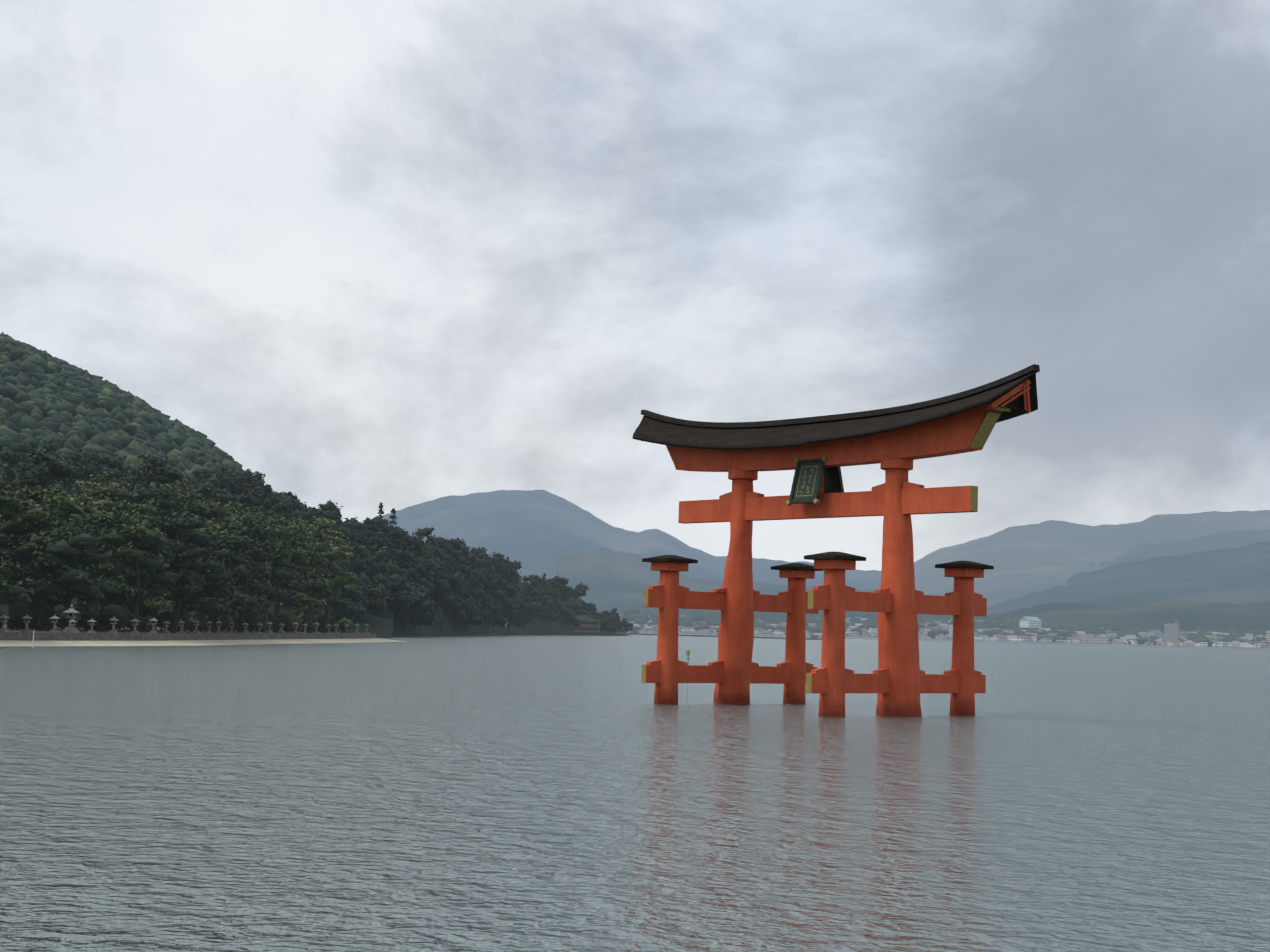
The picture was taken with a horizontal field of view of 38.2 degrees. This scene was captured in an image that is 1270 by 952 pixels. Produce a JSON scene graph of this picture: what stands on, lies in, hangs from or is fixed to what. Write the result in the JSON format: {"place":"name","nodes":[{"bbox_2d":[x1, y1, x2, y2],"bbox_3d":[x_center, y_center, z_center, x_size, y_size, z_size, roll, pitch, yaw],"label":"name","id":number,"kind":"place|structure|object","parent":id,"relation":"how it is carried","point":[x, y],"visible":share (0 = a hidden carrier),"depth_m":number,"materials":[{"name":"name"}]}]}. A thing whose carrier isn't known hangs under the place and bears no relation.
{"place":"outdoors","nodes":[
{"label":"outdoors","id":0,"kind":"place"},
{"bbox_2d":[0,502,393,637],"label":"island hill","id":1,"kind":"structure","parent":0,"point":[380,624],"depth_m":424.95,"materials":[{"name":"green plant"}]},
{"bbox_2d":[0,445,343,522],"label":"island hill trees","id":2,"kind":"object","parent":1,"relation":"on","point":[285,507],"visible":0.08,"depth_m":520.48,"materials":[{"name":"green plant"}]},
{"bbox_2d":[0,433,383,598],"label":"trees","id":3,"kind":"object","parent":1,"relation":"on","point":[232,487],"visible":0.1,"depth_m":487.62,"materials":[{"name":"green plant"}]},
{"bbox_2d":[0,439,408,617],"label":"trees","id":4,"kind":"object","parent":1,"relation":"on","point":[208,488],"visible":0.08,"depth_m":487.45,"materials":[{"name":"green plant"}]},
{"bbox_2d":[393,582,625,635],"bbox_3d":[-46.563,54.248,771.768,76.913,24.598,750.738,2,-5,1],"label":"headland hill","id":5,"kind":"structure","parent":0,"point":[537,626],"depth_m":705.31,"materials":[{"name":"green plant"}]},
{"bbox_2d":[286,500,633,632],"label":"headland trees","id":6,"kind":"object","parent":5,"relation":"on","point":[493,582],"visible":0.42,"depth_m":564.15,"materials":[{"name":"green plant"}]},
{"bbox_2d":[324,516,625,631],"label":"headland trees","id":7,"kind":"object","parent":5,"relation":"on","point":[448,603],"visible":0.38,"depth_m":541.32,"materials":[{"name":"green plant"}]},
{"bbox_2d":[565,614,602,632],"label":"building","id":8,"kind":"structure","parent":5,"relation":"on","point":[589,624],"depth_m":913.61,"materials":[{"name":"paint"}]},
{"bbox_2d":[382,490,880,590],"bbox_3d":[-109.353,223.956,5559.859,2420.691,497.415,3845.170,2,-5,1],"label":"mountain","id":9,"kind":"structure","parent":0,"point":[535,532],"depth_m":5385.90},
{"bbox_2d":[0,632,1269,951],"bbox_3d":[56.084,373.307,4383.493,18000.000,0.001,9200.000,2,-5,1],"label":"sea water","id":10,"kind":"structure","parent":0,"point":[496,794],"depth_m":36.67,"materials":[{"name":"grey liquid"}]},
{"bbox_2d":[0,625,403,646],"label":"beach","id":11,"kind":"structure","parent":10,"relation":"in","point":[83,637],"depth_m":232.08,"materials":[{"name":"beige sand"}]},
{"bbox_2d":[0,614,9,631],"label":"stone lantern","id":12,"kind":"object","parent":11,"relation":"on","point":[3,620],"visible":1,"depth_m":195.28,"materials":[{"name":"stone"}]},
{"bbox_2d":[0,474,12,554],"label":"pine tree","id":13,"kind":"object","parent":11,"relation":"on","point":[3,484],"visible":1,"depth_m":223.26,"materials":[{"name":"green plant"}]},
{"bbox_2d":[0,514,23,585],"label":"pine tree","id":14,"kind":"object","parent":11,"relation":"on","point":[2,524],"visible":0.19,"depth_m":216.31,"materials":[{"name":"green plant"}]},
{"bbox_2d":[0,485,37,628],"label":"pine tree","id":15,"kind":"object","parent":11,"relation":"on","point":[4,497],"visible":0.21,"depth_m":233.82,"materials":[{"name":"green plant"}]},
{"bbox_2d":[0,557,38,604],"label":"pine tree","id":16,"kind":"object","parent":11,"relation":"on","point":[11,594],"visible":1,"depth_m":196.16,"materials":[{"name":"green plant"}]},
{"bbox_2d":[21,615,31,632],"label":"stone lantern","id":17,"kind":"object","parent":11,"relation":"on","point":[26,620],"visible":1,"depth_m":199.82,"materials":[{"name":"stone"}]},
{"bbox_2d":[5,448,84,602],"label":"pine tree","id":18,"kind":"object","parent":11,"relation":"on","point":[60,469],"visible":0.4,"depth_m":244.81,"materials":[{"name":"green plant"}]},
{"bbox_2d":[0,486,95,629],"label":"pine tree","id":19,"kind":"object","parent":11,"relation":"on","point":[30,514],"visible":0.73,"depth_m":231.09,"materials":[{"name":"green plant"}]},
{"bbox_2d":[49,615,59,632],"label":"stone lantern","id":20,"kind":"object","parent":11,"relation":"on","point":[54,618],"visible":1,"depth_m":204.11,"materials":[{"name":"stone"}]},
{"bbox_2d":[10,489,98,629],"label":"pine tree","id":21,"kind":"object","parent":11,"relation":"on","point":[74,508],"visible":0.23,"depth_m":237.42,"materials":[{"name":"green plant"}]},
{"bbox_2d":[61,604,79,632],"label":"stone lantern","id":22,"kind":"object","parent":11,"relation":"on","point":[71,611],"visible":0.88,"depth_m":210.59,"materials":[{"name":"stone"}]},
{"bbox_2d":[47,493,94,605],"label":"pine tree","id":23,"kind":"object","parent":11,"relation":"on","point":[86,509],"visible":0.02,"depth_m":252.88,"materials":[{"name":"green plant"}]},
{"bbox_2d":[68,619,76,632],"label":"stone lantern","id":24,"kind":"object","parent":11,"relation":"on","point":[72,621],"visible":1,"depth_m":209.35,"materials":[{"name":"stone"}]},
{"bbox_2d":[20,514,124,620],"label":"pine tree","id":25,"kind":"object","parent":11,"relation":"on","point":[65,549],"visible":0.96,"depth_m":219.72,"materials":[{"name":"green plant"}]},
{"bbox_2d":[61,493,100,627],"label":"pine tree","id":26,"kind":"object","parent":11,"relation":"on","point":[91,501],"depth_m":268.80,"materials":[{"name":"green plant"}]},
{"bbox_2d":[87,618,96,632],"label":"stone lantern","id":27,"kind":"object","parent":11,"relation":"on","point":[92,621],"visible":0.98,"depth_m":213.86,"materials":[{"name":"stone"}]},
{"bbox_2d":[73,471,139,519],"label":"pine tree","id":28,"kind":"object","parent":11,"relation":"on","point":[102,488],"visible":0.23,"depth_m":273.25,"materials":[{"name":"green plant"}]},
{"bbox_2d":[79,501,134,578],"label":"pine tree","id":29,"kind":"object","parent":11,"relation":"on","point":[107,550],"visible":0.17,"depth_m":254.36,"materials":[{"name":"green plant"}]},
{"bbox_2d":[108,617,118,632],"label":"stone lantern","id":30,"kind":"object","parent":11,"relation":"on","point":[113,623],"visible":1,"depth_m":219.06,"materials":[{"name":"stone"}]},
{"bbox_2d":[78,512,174,631],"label":"pine tree","id":31,"kind":"object","parent":11,"relation":"on","point":[142,564],"visible":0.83,"depth_m":233.47,"materials":[{"name":"green plant"}]},
{"bbox_2d":[130,618,139,632],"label":"stone lantern","id":32,"kind":"object","parent":11,"relation":"on","point":[134,624],"visible":0.96,"depth_m":224.58,"materials":[{"name":"stone"}]},
{"bbox_2d":[90,500,183,630],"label":"pine tree","id":33,"kind":"object","parent":11,"relation":"on","point":[109,522],"visible":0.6,"depth_m":237.90,"materials":[{"name":"green plant"}]},
{"bbox_2d":[114,501,172,630],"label":"pine tree","id":34,"kind":"object","parent":11,"relation":"on","point":[135,505],"depth_m":261.77,"materials":[{"name":"green plant"}]},
{"bbox_2d":[118,453,186,604],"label":"pine tree","id":35,"kind":"object","parent":11,"relation":"on","point":[166,475],"visible":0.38,"depth_m":286.40,"materials":[{"name":"green plant"}]},
{"bbox_2d":[103,528,202,630],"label":"pine tree","id":36,"kind":"object","parent":11,"relation":"on","point":[187,556],"visible":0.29,"depth_m":247.06,"materials":[{"name":"green plant"}]},
{"bbox_2d":[149,617,157,633],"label":"stone lantern","id":37,"kind":"object","parent":11,"relation":"on","point":[153,620],"visible":1,"depth_m":229.71,"materials":[{"name":"stone"}]},
{"bbox_2d":[162,620,169,632],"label":"stone lantern","id":38,"kind":"object","parent":11,"relation":"on","point":[166,622],"visible":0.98,"depth_m":235.60,"materials":[{"name":"stone"}]},
{"bbox_2d":[149,479,197,611],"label":"pine tree","id":39,"kind":"object","parent":11,"relation":"on","point":[167,486],"visible":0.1,"depth_m":308.43,"materials":[{"name":"green plant"}]},
{"bbox_2d":[0,597,352,632],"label":"shrubs","id":40,"kind":"object","parent":11,"relation":"on","point":[18,612],"visible":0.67,"depth_m":242.05,"materials":[{"name":"green plant"}]},
{"bbox_2d":[178,620,184,633],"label":"stone lantern","id":41,"kind":"object","parent":11,"relation":"on","point":[181,625],"visible":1,"depth_m":240.63,"materials":[{"name":"stone"}]},
{"bbox_2d":[168,493,200,629],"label":"pine tree","id":42,"kind":"object","parent":11,"relation":"on","point":[185,610],"visible":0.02,"depth_m":309.51,"materials":[{"name":"green plant"}]},
{"bbox_2d":[138,485,242,631],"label":"pine tree","id":43,"kind":"object","parent":11,"relation":"on","point":[221,591],"visible":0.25,"depth_m":258.61,"materials":[{"name":"green plant"}]},
{"bbox_2d":[148,509,239,632],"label":"pine tree","id":44,"kind":"object","parent":11,"relation":"on","point":[207,567],"visible":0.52,"depth_m":249.63,"materials":[{"name":"green plant"}]},
{"bbox_2d":[191,619,200,633],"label":"stone lantern","id":45,"kind":"object","parent":11,"relation":"on","point":[196,622],"visible":0.98,"depth_m":246.28,"materials":[{"name":"stone"}]},
{"bbox_2d":[179,507,220,630],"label":"pine tree","id":46,"kind":"object","parent":11,"relation":"on","point":[204,615],"visible":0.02,"depth_m":288.73,"materials":[{"name":"green plant"}]},
{"bbox_2d":[206,620,212,633],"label":"stone lantern","id":47,"kind":"object","parent":11,"relation":"on","point":[209,631],"visible":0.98,"depth_m":251.69,"materials":[{"name":"stone"}]},
{"bbox_2d":[215,620,221,633],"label":"stone lantern","id":48,"kind":"object","parent":11,"relation":"on","point":[219,625],"visible":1,"depth_m":257.52,"materials":[{"name":"stone"}]},
{"bbox_2d":[194,499,254,631],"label":"pine tree","id":49,"kind":"object","parent":11,"relation":"on","point":[232,525],"visible":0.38,"depth_m":278.93,"materials":[{"name":"green plant"}]},
{"bbox_2d":[185,529,266,632],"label":"pine tree","id":50,"kind":"object","parent":11,"relation":"on","point":[247,604],"visible":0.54,"depth_m":264.96,"materials":[{"name":"green plant"}]},
{"bbox_2d":[228,622,233,633],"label":"stone lantern","id":51,"kind":"object","parent":11,"relation":"on","point":[231,626],"visible":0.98,"depth_m":263.31,"materials":[{"name":"stone"}]},
{"bbox_2d":[204,515,257,585],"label":"pine tree","id":52,"kind":"object","parent":11,"relation":"on","point":[226,516],"visible":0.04,"depth_m":292.57,"materials":[{"name":"green plant"}]},
{"bbox_2d":[242,622,248,633],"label":"stone lantern","id":53,"kind":"object","parent":11,"relation":"on","point":[245,624],"visible":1,"depth_m":269.96,"materials":[{"name":"stone"}]},
{"bbox_2d":[221,502,270,630],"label":"pine tree","id":54,"kind":"object","parent":11,"relation":"on","point":[240,514],"visible":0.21,"depth_m":304.82,"materials":[{"name":"green plant"}]},
{"bbox_2d":[217,532,278,631],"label":"pine tree","id":55,"kind":"object","parent":11,"relation":"on","point":[248,553],"visible":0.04,"depth_m":291.09,"materials":[{"name":"green plant"}]},
{"bbox_2d":[218,511,294,631],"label":"pine tree","id":56,"kind":"object","parent":11,"relation":"on","point":[262,535],"visible":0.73,"depth_m":287.78,"materials":[{"name":"green plant"}]},
{"bbox_2d":[256,623,262,633],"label":"stone lantern","id":57,"kind":"object","parent":11,"relation":"on","point":[259,626],"visible":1,"depth_m":275.71,"materials":[{"name":"stone"}]},
{"bbox_2d":[265,621,272,633],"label":"stone lantern","id":58,"kind":"object","parent":11,"relation":"on","point":[269,623],"visible":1,"depth_m":282.05,"materials":[{"name":"stone"}]},
{"bbox_2d":[253,524,294,631],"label":"pine tree","id":59,"kind":"object","parent":11,"relation":"on","point":[280,545],"visible":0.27,"depth_m":303.27,"materials":[{"name":"green plant"}]},
{"bbox_2d":[254,513,295,631],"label":"pine tree","id":60,"kind":"object","parent":11,"relation":"on","point":[270,520],"visible":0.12,"depth_m":312.95,"materials":[{"name":"green plant"}]},
{"bbox_2d":[278,622,284,633],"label":"stone lantern","id":61,"kind":"object","parent":11,"relation":"on","point":[281,626],"visible":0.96,"depth_m":288.95,"materials":[{"name":"stone"}]},
{"bbox_2d":[260,516,314,631],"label":"pine tree","id":62,"kind":"object","parent":11,"relation":"on","point":[282,561],"visible":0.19,"depth_m":312.10,"materials":[{"name":"green plant"}]},
{"bbox_2d":[292,622,298,633],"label":"stone lantern","id":63,"kind":"object","parent":11,"relation":"on","point":[296,626],"visible":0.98,"depth_m":295.33,"materials":[{"name":"stone"}]},
{"bbox_2d":[302,623,307,633],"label":"stone lantern","id":64,"kind":"object","parent":11,"relation":"on","point":[305,627],"visible":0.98,"depth_m":302.76,"materials":[{"name":"stone"}]},
{"bbox_2d":[285,518,338,632],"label":"pine tree","id":65,"kind":"object","parent":11,"relation":"on","point":[309,600],"visible":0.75,"depth_m":323.84,"materials":[{"name":"green plant"}]},
{"bbox_2d":[312,622,319,633],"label":"stone lantern","id":66,"kind":"object","parent":11,"relation":"on","point":[316,626],"visible":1,"depth_m":309.96,"materials":[{"name":"stone"}]},
{"bbox_2d":[290,531,350,632],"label":"pine tree","id":67,"kind":"object","parent":11,"relation":"on","point":[322,547],"visible":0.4,"depth_m":331.68,"materials":[{"name":"green plant"}]},
{"bbox_2d":[297,516,351,631],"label":"pine tree","id":68,"kind":"object","parent":11,"relation":"on","point":[323,535],"visible":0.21,"depth_m":343.77,"materials":[{"name":"green plant"}]},
{"bbox_2d":[289,536,361,632],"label":"pine tree","id":69,"kind":"object","parent":11,"relation":"on","point":[340,552],"visible":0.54,"depth_m":339.92,"materials":[{"name":"green plant"}]},
{"bbox_2d":[333,623,338,633],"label":"stone lantern","id":70,"kind":"object","parent":11,"relation":"on","point":[335,627],"visible":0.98,"depth_m":323.46,"materials":[{"name":"stone"}]},
{"bbox_2d":[353,623,359,633],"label":"stone lantern","id":71,"kind":"object","parent":11,"relation":"on","point":[357,627],"visible":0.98,"depth_m":338.62,"materials":[{"name":"stone"}]},
{"bbox_2d":[363,624,369,633],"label":"stone lantern","id":72,"kind":"object","parent":11,"relation":"on","point":[366,627],"visible":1,"depth_m":345.75,"materials":[{"name":"stone"}]},
{"bbox_2d":[418,633,628,636],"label":"shoreline","id":73,"kind":"structure","parent":10,"relation":"on","point":[627,634],"depth_m":724.31,"materials":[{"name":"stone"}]},
{"bbox_2d":[686,650,689,684],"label":"marker post","id":74,"kind":"object","parent":10,"relation":"in","point":[688,654],"visible":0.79,"depth_m":119.16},
{"bbox_2d":[629,630,821,639],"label":"ferry pier","id":75,"kind":"structure","parent":10,"relation":"in","point":[636,632],"depth_m":1339.07,"materials":[{"name":"concrete"}]},
{"bbox_2d":[633,364,1039,716],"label":"torii","id":76,"kind":"object","parent":10,"relation":"in","point":[816,453],"visible":0.83,"depth_m":84.14,"materials":[{"name":"paint"}]},
{"bbox_2d":[0,0,1269,570],"label":"sky","id":77,"kind":"structure","parent":0,"point":[397,254],"materials":[{"name":"grey"}]},
{"bbox_2d":[555,541,1269,621],"bbox_3d":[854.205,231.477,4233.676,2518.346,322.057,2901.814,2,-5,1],"label":"mountain","id":78,"kind":"structure","parent":0,"point":[619,581],"depth_m":4347.16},
{"bbox_2d":[626,630,1269,650],"bbox_3d":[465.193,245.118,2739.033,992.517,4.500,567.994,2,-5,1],"label":"shoreline","id":79,"kind":"structure","parent":0,"point":[1026,642],"depth_m":2566.70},
{"bbox_2d":[621,608,1268,646],"bbox_3d":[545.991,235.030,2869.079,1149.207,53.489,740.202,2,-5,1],"label":"town buildings","id":80,"kind":"structure","parent":79,"relation":"on","point":[989,622],"depth_m":2785.73,"materials":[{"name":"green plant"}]},
{"bbox_2d":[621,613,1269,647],"bbox_3d":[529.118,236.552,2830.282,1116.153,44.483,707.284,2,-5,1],"label":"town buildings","id":81,"kind":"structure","parent":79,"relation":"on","point":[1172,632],"depth_m":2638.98,"materials":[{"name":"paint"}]},
{"bbox_2d":[630,601,1269,636],"bbox_3d":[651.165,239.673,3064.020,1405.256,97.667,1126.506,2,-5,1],"label":"mainland foothills","id":82,"kind":"structure","parent":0,"point":[1193,616],"depth_m":3041.91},
{"bbox_2d":[914,510,1269,606],"bbox_3d":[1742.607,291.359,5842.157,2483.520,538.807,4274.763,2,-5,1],"label":"mountain","id":83,"kind":"structure","parent":0,"point":[1024,560],"depth_m":5879.60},
{"bbox_2d":[1090,529,1269,567],"bbox_3d":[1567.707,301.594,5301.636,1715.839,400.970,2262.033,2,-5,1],"label":"mainland spurs","id":84,"kind":"structure","parent":83,"relation":"on","point":[1212,541],"depth_m":5566.01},
{"bbox_3d":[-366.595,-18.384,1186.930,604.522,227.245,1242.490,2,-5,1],"label":"island hill","id":85,"kind":"structure","parent":0,"visible":0},
{"bbox_2d":[0,334,274,493],"bbox_3d":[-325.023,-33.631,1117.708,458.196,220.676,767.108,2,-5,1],"label":"hill trees","id":86,"kind":"object","parent":85,"relation":"on","point":[18,356],"visible":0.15,"depth_m":1118.63,"materials":[{"name":"green plant"}]},
{"bbox_2d":[0,332,311,509],"bbox_3d":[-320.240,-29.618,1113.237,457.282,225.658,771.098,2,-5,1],"label":"hill trees","id":87,"kind":"object","parent":85,"relation":"on","point":[24,402],"visible":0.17,"depth_m":1106.82,"materials":[{"name":"green plant"}]}
]}

